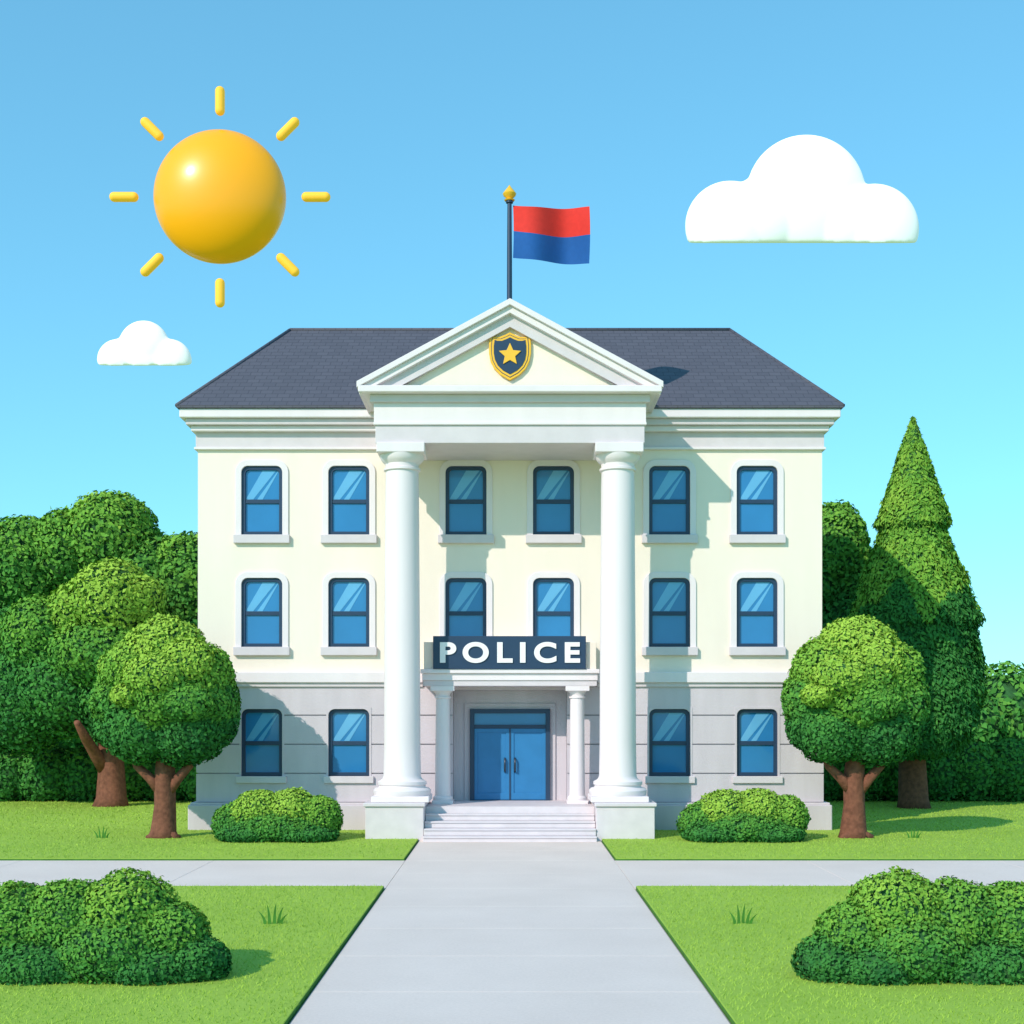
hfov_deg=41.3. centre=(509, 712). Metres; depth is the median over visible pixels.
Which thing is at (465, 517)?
glass
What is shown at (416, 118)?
sky
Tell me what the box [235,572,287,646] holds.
surround
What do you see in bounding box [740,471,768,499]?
glass band
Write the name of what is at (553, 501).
meeting rail
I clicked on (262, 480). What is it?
glass band
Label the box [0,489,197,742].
deciduous tree
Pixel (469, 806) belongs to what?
porch floor
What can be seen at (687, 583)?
frame
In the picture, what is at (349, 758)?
glass
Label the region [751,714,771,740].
glass band
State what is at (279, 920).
grass tuft
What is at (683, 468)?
frame
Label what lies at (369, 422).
cornice
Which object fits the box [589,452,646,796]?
column
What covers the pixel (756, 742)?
meeting rail
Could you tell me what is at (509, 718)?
transom glass
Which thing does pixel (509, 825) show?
step tread
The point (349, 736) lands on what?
glass band
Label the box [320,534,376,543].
sill
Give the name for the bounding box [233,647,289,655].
sill
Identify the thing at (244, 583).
frame
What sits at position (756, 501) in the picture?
meeting rail
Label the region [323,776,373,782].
sill
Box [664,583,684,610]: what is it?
glass band
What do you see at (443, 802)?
column base
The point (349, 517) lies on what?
glass
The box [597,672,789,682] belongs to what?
string course
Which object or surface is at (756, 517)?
glass
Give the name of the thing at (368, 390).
horizontal cornice
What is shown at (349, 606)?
glass band
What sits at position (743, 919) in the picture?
grass tuft
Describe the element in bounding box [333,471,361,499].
glass band
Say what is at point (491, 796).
door leaf stiles
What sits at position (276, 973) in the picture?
lawn
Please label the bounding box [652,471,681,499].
glass band
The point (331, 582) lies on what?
frame
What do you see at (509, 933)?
footpath
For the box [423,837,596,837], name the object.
step nosing
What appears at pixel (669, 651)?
sill
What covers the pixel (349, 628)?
glass
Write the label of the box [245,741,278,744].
meeting rail
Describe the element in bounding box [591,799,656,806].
pedestal cap
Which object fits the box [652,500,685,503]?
meeting rail
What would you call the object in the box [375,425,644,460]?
architrave
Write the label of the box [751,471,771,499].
glass band
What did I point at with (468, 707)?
architrave
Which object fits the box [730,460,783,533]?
surround
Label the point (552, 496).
glass band
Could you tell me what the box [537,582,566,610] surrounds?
glass band
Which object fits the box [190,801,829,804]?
plinth cap
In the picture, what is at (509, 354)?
police badge
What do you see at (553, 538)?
sill
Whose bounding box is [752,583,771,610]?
glass band
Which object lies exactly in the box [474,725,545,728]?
transom rail
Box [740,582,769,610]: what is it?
glass band
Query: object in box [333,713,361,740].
glass band
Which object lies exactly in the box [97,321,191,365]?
cloud
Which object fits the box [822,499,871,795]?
deciduous tree
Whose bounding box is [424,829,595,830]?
step nosing
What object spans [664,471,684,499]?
glass band
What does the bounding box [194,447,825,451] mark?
frieze band
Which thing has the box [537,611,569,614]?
meeting rail
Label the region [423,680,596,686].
porch architrave
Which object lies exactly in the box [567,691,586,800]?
column
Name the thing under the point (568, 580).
frame
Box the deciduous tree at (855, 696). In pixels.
[780,614,931,838]
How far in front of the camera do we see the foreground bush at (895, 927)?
17.28 m
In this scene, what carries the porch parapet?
on the abacus at (442, 688)
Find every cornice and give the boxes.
[186,419,833,427]
[358,385,661,411]
[359,306,660,413]
[420,669,599,673]
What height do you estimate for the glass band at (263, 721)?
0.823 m
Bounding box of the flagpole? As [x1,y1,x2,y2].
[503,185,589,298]
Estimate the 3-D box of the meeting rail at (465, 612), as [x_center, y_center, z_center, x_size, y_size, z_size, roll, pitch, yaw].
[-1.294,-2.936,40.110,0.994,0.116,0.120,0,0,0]
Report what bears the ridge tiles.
on the hip roof
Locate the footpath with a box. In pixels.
[0,841,1023,1023]
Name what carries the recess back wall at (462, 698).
attached to the ground floor wall at (566, 747)
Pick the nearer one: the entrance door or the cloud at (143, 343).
the entrance door
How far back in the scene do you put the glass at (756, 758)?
40.10 m
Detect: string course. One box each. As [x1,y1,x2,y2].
[235,672,422,682]
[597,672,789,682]
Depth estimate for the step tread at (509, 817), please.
37.48 m
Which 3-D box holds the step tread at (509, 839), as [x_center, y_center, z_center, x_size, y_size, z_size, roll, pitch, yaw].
[0.000,3.410,37.174,4.680,0.180,1.248,0,0,0]
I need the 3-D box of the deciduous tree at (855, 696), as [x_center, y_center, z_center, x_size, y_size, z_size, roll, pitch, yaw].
[9.521,0.423,37.046,4.233,6.300,2.688,0,0,0]
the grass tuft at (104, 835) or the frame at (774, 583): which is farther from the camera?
the frame at (774, 583)
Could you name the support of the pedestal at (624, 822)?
on the lawn at (962, 830)
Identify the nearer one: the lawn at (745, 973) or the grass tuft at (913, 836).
the lawn at (745, 973)
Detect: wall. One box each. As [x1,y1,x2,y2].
[198,450,821,671]
[198,686,821,798]
[454,690,565,799]
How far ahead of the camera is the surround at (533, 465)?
39.95 m
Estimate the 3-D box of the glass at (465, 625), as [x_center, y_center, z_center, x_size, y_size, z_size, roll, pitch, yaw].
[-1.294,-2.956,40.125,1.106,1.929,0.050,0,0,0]
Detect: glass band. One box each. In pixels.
[246,471,274,499]
[246,582,275,610]
[246,713,275,740]
[257,472,277,499]
[258,583,277,610]
[258,714,277,740]
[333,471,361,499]
[333,582,362,610]
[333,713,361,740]
[344,471,364,499]
[344,714,364,740]
[345,583,364,610]
[449,471,478,499]
[450,582,478,610]
[461,471,481,499]
[461,583,481,610]
[537,471,565,499]
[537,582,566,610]
[548,471,568,499]
[549,583,568,610]
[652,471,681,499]
[653,582,681,610]
[653,713,681,740]
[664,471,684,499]
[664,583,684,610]
[664,713,684,740]
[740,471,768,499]
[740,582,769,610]
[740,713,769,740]
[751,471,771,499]
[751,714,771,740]
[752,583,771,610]
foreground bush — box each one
[0,867,232,986]
[790,865,1023,985]
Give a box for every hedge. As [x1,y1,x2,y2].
[0,745,197,801]
[822,735,1023,801]
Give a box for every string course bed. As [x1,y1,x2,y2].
[231,683,422,686]
[597,683,782,686]
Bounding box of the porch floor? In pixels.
[426,800,593,812]
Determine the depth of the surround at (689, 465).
39.95 m
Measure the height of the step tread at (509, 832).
0.182 m
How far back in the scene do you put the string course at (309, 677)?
39.80 m
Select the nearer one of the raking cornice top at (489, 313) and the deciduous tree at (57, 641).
the raking cornice top at (489, 313)
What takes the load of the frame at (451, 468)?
attached to the surround at (445, 465)
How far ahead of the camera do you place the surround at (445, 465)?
39.95 m
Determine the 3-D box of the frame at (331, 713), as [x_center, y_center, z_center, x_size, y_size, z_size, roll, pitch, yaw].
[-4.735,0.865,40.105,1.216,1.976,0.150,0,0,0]
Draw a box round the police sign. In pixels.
[433,636,585,668]
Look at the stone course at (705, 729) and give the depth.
39.95 m
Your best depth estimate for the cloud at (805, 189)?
168.03 m
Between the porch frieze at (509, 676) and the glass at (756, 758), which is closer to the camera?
the porch frieze at (509, 676)
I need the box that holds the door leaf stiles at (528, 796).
[511,729,545,799]
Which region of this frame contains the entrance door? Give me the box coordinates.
[470,709,549,800]
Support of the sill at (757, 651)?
attached to the wall at (509, 561)
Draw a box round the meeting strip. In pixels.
[509,729,510,799]
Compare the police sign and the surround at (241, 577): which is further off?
the surround at (241, 577)
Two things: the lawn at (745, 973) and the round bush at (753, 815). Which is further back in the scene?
the round bush at (753, 815)
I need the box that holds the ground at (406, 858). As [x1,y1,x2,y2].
[290,844,729,1021]
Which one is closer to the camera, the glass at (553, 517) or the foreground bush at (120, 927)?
the foreground bush at (120, 927)
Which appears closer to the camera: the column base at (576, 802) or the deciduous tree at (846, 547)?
the column base at (576, 802)
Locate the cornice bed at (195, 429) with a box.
[191,426,828,434]
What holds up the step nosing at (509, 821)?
attached to the step tread at (509, 825)
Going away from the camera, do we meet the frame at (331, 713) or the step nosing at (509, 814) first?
the step nosing at (509, 814)
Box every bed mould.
[370,394,649,408]
[380,315,639,384]
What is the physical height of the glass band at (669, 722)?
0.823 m
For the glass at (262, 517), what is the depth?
40.10 m
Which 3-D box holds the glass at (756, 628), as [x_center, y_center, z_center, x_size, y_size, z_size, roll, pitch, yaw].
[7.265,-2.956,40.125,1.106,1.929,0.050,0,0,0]
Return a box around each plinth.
[188,805,831,829]
[371,793,431,801]
[588,793,648,801]
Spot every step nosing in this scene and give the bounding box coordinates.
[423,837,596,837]
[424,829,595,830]
[425,814,594,815]
[425,821,594,822]
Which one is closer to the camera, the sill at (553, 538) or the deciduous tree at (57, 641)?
the sill at (553, 538)
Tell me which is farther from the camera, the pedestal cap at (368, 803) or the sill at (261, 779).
the sill at (261, 779)
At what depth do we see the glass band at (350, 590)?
40.09 m
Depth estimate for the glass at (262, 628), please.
40.10 m
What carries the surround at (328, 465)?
attached to the wall at (509, 561)
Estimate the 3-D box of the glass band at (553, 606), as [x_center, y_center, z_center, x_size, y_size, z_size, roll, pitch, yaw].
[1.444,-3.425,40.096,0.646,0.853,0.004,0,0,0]
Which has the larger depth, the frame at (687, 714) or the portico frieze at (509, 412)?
the frame at (687, 714)
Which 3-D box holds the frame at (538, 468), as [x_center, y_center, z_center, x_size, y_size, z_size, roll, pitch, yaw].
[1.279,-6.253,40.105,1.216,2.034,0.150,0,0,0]
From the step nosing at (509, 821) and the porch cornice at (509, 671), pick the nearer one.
the step nosing at (509, 821)
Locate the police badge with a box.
[489,333,530,380]
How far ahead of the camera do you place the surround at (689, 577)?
39.95 m
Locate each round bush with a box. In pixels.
[210,787,343,842]
[675,787,810,842]
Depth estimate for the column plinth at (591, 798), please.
37.06 m
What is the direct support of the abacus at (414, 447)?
on the column at (402, 777)
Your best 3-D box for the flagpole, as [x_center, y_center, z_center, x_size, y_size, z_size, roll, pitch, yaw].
[1.006,-12.775,37.856,2.420,3.800,0.609,0,0,0]
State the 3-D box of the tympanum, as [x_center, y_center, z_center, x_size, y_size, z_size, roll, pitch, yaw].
[0.000,-9.844,39.890,6.893,1.863,5.020,0,0,0]
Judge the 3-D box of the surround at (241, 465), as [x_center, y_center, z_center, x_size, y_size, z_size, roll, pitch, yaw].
[-7.294,-6.338,40.075,1.559,2.206,0.250,0,0,0]
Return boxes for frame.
[242,466,281,533]
[242,578,281,646]
[242,709,281,775]
[329,466,368,533]
[329,578,368,646]
[329,709,368,775]
[446,466,485,533]
[446,578,485,635]
[533,466,573,533]
[533,578,573,635]
[649,466,689,533]
[649,578,689,646]
[649,709,689,775]
[737,466,776,533]
[737,578,776,646]
[737,709,776,775]
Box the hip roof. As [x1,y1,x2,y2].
[176,331,843,408]
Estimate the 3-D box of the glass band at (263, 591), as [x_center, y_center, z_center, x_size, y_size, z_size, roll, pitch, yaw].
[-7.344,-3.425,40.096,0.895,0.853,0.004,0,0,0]
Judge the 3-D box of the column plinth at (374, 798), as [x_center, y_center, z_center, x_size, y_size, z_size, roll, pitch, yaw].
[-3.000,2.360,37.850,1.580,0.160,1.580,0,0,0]
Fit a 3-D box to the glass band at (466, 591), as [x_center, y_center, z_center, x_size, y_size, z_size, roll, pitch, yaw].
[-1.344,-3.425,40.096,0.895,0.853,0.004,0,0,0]
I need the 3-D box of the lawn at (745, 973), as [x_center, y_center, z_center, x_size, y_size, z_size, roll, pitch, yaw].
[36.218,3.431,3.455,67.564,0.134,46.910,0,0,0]
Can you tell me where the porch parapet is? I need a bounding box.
[424,642,595,668]
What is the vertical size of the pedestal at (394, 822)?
0.960 m
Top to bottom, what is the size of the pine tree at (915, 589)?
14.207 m
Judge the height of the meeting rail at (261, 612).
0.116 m
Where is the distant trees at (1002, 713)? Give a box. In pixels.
[4,661,1023,751]
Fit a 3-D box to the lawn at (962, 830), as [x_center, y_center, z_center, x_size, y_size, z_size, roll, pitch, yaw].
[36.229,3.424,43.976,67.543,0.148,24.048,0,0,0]
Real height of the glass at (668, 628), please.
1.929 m
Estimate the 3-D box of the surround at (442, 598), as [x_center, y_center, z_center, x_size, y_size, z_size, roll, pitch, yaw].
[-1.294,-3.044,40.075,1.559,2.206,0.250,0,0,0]
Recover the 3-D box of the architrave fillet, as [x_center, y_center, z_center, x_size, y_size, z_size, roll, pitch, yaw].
[0.000,-7.951,38.659,7.500,0.070,2.678,0,0,0]
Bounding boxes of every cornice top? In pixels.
[179,408,840,421]
[357,298,662,388]
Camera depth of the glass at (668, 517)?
40.10 m
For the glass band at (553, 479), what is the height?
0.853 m
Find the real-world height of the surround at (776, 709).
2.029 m
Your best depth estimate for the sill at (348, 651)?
39.86 m
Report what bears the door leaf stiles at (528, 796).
attached to the entrance door
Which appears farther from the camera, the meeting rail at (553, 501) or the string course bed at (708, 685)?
the meeting rail at (553, 501)
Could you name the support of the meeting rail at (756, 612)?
attached to the frame at (774, 583)
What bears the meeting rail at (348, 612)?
attached to the frame at (331, 582)
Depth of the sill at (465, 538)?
39.86 m
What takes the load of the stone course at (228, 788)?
attached to the ground floor wall at (566, 747)
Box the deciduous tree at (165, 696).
[87,613,241,838]
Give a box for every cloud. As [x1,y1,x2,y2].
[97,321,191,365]
[685,135,918,242]
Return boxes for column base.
[432,799,453,803]
[566,799,587,803]
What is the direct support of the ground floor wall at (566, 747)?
on the plinth at (200, 817)
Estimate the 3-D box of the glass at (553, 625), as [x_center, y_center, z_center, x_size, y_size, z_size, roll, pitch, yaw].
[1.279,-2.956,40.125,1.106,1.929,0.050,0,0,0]
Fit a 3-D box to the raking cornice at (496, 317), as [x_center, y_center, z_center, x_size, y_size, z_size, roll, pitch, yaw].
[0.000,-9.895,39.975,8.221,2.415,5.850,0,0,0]
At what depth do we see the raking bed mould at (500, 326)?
37.20 m
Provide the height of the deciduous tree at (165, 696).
6.334 m
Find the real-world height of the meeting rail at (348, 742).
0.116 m
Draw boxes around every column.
[373,452,430,796]
[433,691,452,800]
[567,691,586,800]
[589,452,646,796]
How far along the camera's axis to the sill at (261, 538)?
39.86 m
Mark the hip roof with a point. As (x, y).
(330, 369)
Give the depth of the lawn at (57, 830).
35.86 m
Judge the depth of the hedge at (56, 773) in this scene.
52.18 m
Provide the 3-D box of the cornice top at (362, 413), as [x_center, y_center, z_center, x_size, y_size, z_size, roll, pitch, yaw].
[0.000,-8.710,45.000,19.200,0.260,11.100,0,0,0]
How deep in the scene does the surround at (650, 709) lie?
39.94 m
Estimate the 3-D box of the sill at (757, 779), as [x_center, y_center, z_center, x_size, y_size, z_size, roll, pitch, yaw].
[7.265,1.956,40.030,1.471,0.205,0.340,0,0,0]
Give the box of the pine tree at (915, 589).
[844,416,987,808]
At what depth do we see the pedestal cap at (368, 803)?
36.84 m
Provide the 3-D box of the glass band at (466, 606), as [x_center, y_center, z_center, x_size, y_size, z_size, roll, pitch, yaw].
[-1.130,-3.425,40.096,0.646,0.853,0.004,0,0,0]
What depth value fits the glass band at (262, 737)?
40.09 m
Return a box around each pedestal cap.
[363,799,428,806]
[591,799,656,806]
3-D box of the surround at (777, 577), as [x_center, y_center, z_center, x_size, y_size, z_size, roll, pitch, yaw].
[7.265,-3.044,40.075,1.559,2.206,0.250,0,0,0]
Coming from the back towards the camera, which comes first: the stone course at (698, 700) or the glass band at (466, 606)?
the glass band at (466, 606)
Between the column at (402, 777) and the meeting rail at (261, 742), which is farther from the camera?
the meeting rail at (261, 742)
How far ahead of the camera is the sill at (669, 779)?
39.86 m
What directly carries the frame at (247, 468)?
attached to the surround at (241, 465)
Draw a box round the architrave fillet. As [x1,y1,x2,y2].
[373,422,646,426]
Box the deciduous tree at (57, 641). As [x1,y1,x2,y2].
[0,556,167,806]
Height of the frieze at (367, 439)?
0.435 m
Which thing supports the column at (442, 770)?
on the column base at (443, 802)
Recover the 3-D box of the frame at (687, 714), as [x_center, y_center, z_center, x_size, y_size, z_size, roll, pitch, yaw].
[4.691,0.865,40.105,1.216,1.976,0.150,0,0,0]
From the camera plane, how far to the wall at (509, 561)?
40.00 m
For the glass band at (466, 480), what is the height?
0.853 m
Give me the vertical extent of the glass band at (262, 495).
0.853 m
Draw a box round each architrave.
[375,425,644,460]
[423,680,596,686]
[465,704,554,799]
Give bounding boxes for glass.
[246,470,278,531]
[246,582,278,642]
[246,713,278,771]
[333,470,365,531]
[333,582,365,642]
[333,713,365,771]
[449,470,482,531]
[449,582,482,635]
[474,713,545,724]
[537,470,569,531]
[537,582,569,635]
[652,470,685,531]
[652,582,685,642]
[652,713,685,771]
[740,470,772,531]
[740,582,772,642]
[740,713,772,771]
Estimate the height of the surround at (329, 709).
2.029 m
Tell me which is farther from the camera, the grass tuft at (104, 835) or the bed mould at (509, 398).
the bed mould at (509, 398)
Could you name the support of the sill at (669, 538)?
attached to the wall at (509, 561)
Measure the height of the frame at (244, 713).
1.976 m
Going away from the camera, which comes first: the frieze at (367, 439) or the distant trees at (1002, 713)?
the frieze at (367, 439)
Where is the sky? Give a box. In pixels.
[0,0,1023,676]
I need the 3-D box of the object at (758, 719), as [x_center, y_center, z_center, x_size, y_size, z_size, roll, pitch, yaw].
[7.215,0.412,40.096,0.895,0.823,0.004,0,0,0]
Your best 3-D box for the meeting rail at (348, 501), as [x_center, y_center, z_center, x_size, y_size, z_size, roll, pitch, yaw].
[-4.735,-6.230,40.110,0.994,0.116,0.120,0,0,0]
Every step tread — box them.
[423,835,596,841]
[424,828,595,834]
[425,813,594,819]
[425,820,594,827]
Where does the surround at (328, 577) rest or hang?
attached to the wall at (509, 561)
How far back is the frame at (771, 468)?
40.03 m
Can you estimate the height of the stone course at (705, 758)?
0.818 m
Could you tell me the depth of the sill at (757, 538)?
39.86 m
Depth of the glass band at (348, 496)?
40.09 m
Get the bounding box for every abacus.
[376,442,426,459]
[430,686,454,690]
[565,686,589,690]
[593,442,643,459]
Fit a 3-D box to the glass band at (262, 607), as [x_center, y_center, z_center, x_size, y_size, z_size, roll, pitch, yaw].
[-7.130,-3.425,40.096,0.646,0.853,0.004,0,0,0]
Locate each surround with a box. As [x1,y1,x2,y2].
[235,460,287,533]
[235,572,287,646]
[239,707,283,775]
[322,460,374,533]
[322,572,374,646]
[326,707,370,775]
[439,460,491,533]
[439,572,491,635]
[527,460,579,533]
[527,572,579,635]
[643,460,695,533]
[643,572,695,646]
[647,707,691,775]
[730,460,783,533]
[730,572,783,646]
[734,707,779,775]
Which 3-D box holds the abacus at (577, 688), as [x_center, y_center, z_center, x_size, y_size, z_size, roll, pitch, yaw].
[1.930,-0.701,39.100,0.680,0.139,0.600,0,0,0]
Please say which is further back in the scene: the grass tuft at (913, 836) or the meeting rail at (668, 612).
the meeting rail at (668, 612)
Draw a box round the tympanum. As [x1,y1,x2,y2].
[407,329,612,384]
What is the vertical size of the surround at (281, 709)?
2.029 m
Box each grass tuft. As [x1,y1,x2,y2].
[94,827,109,837]
[259,905,285,923]
[730,905,756,923]
[905,828,921,837]
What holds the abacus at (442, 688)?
on the column at (442, 770)
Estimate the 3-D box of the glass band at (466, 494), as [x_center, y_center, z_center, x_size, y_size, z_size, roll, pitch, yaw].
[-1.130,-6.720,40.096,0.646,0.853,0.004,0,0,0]
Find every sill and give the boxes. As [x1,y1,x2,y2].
[233,534,289,543]
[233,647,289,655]
[236,776,286,782]
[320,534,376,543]
[320,647,376,655]
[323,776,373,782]
[438,534,493,543]
[525,534,581,543]
[641,534,697,543]
[641,647,697,655]
[645,776,694,782]
[729,534,785,543]
[729,647,785,655]
[732,776,782,782]
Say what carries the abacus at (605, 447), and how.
on the column at (617, 777)
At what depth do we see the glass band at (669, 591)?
40.09 m
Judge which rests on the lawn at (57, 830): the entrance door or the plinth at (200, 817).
the plinth at (200, 817)
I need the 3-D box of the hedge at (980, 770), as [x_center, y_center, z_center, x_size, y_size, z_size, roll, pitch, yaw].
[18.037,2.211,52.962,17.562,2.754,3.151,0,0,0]
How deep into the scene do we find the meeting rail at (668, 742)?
40.05 m
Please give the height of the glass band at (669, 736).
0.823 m
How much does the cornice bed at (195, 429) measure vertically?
0.160 m
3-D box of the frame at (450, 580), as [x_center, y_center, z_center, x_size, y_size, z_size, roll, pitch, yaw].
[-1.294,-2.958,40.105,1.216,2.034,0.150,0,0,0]
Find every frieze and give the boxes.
[196,432,823,446]
[374,403,645,421]
[422,673,597,679]
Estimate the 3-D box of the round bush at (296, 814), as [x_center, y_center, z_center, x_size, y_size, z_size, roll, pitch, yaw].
[-6.305,2.743,36.626,3.611,1.515,2.060,0,0,0]
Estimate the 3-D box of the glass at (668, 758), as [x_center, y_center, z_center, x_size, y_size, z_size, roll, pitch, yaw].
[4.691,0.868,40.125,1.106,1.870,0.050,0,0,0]
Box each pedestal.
[365,801,429,841]
[590,801,654,841]
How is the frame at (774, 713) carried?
attached to the surround at (776, 709)
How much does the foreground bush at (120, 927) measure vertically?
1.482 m
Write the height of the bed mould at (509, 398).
0.215 m
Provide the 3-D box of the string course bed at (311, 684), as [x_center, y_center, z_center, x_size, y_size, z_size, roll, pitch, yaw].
[-5.950,-0.830,39.940,6.780,0.120,0.119,0,0,0]
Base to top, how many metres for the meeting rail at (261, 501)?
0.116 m
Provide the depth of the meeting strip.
40.42 m
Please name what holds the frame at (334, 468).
attached to the surround at (328, 465)
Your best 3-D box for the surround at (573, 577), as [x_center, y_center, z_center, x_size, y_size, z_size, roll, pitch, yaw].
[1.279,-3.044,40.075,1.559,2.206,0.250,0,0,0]
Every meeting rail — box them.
[245,500,278,503]
[245,611,278,614]
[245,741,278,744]
[332,500,365,503]
[332,611,365,614]
[332,741,365,744]
[449,500,482,503]
[449,611,482,614]
[537,500,569,503]
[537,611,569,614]
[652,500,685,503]
[652,611,685,614]
[652,741,685,744]
[740,500,773,503]
[740,611,773,614]
[740,741,773,744]
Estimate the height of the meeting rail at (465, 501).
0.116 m
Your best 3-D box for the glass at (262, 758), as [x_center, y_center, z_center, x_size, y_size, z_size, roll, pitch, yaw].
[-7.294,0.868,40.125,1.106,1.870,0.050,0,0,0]
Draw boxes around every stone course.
[196,745,823,772]
[196,774,823,801]
[231,716,789,743]
[236,687,782,714]
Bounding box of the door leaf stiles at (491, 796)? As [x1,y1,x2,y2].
[474,729,508,799]
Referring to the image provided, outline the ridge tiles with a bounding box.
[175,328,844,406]
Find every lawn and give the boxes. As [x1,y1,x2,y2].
[0,798,417,860]
[0,883,383,1023]
[602,797,1023,860]
[636,884,1023,1023]

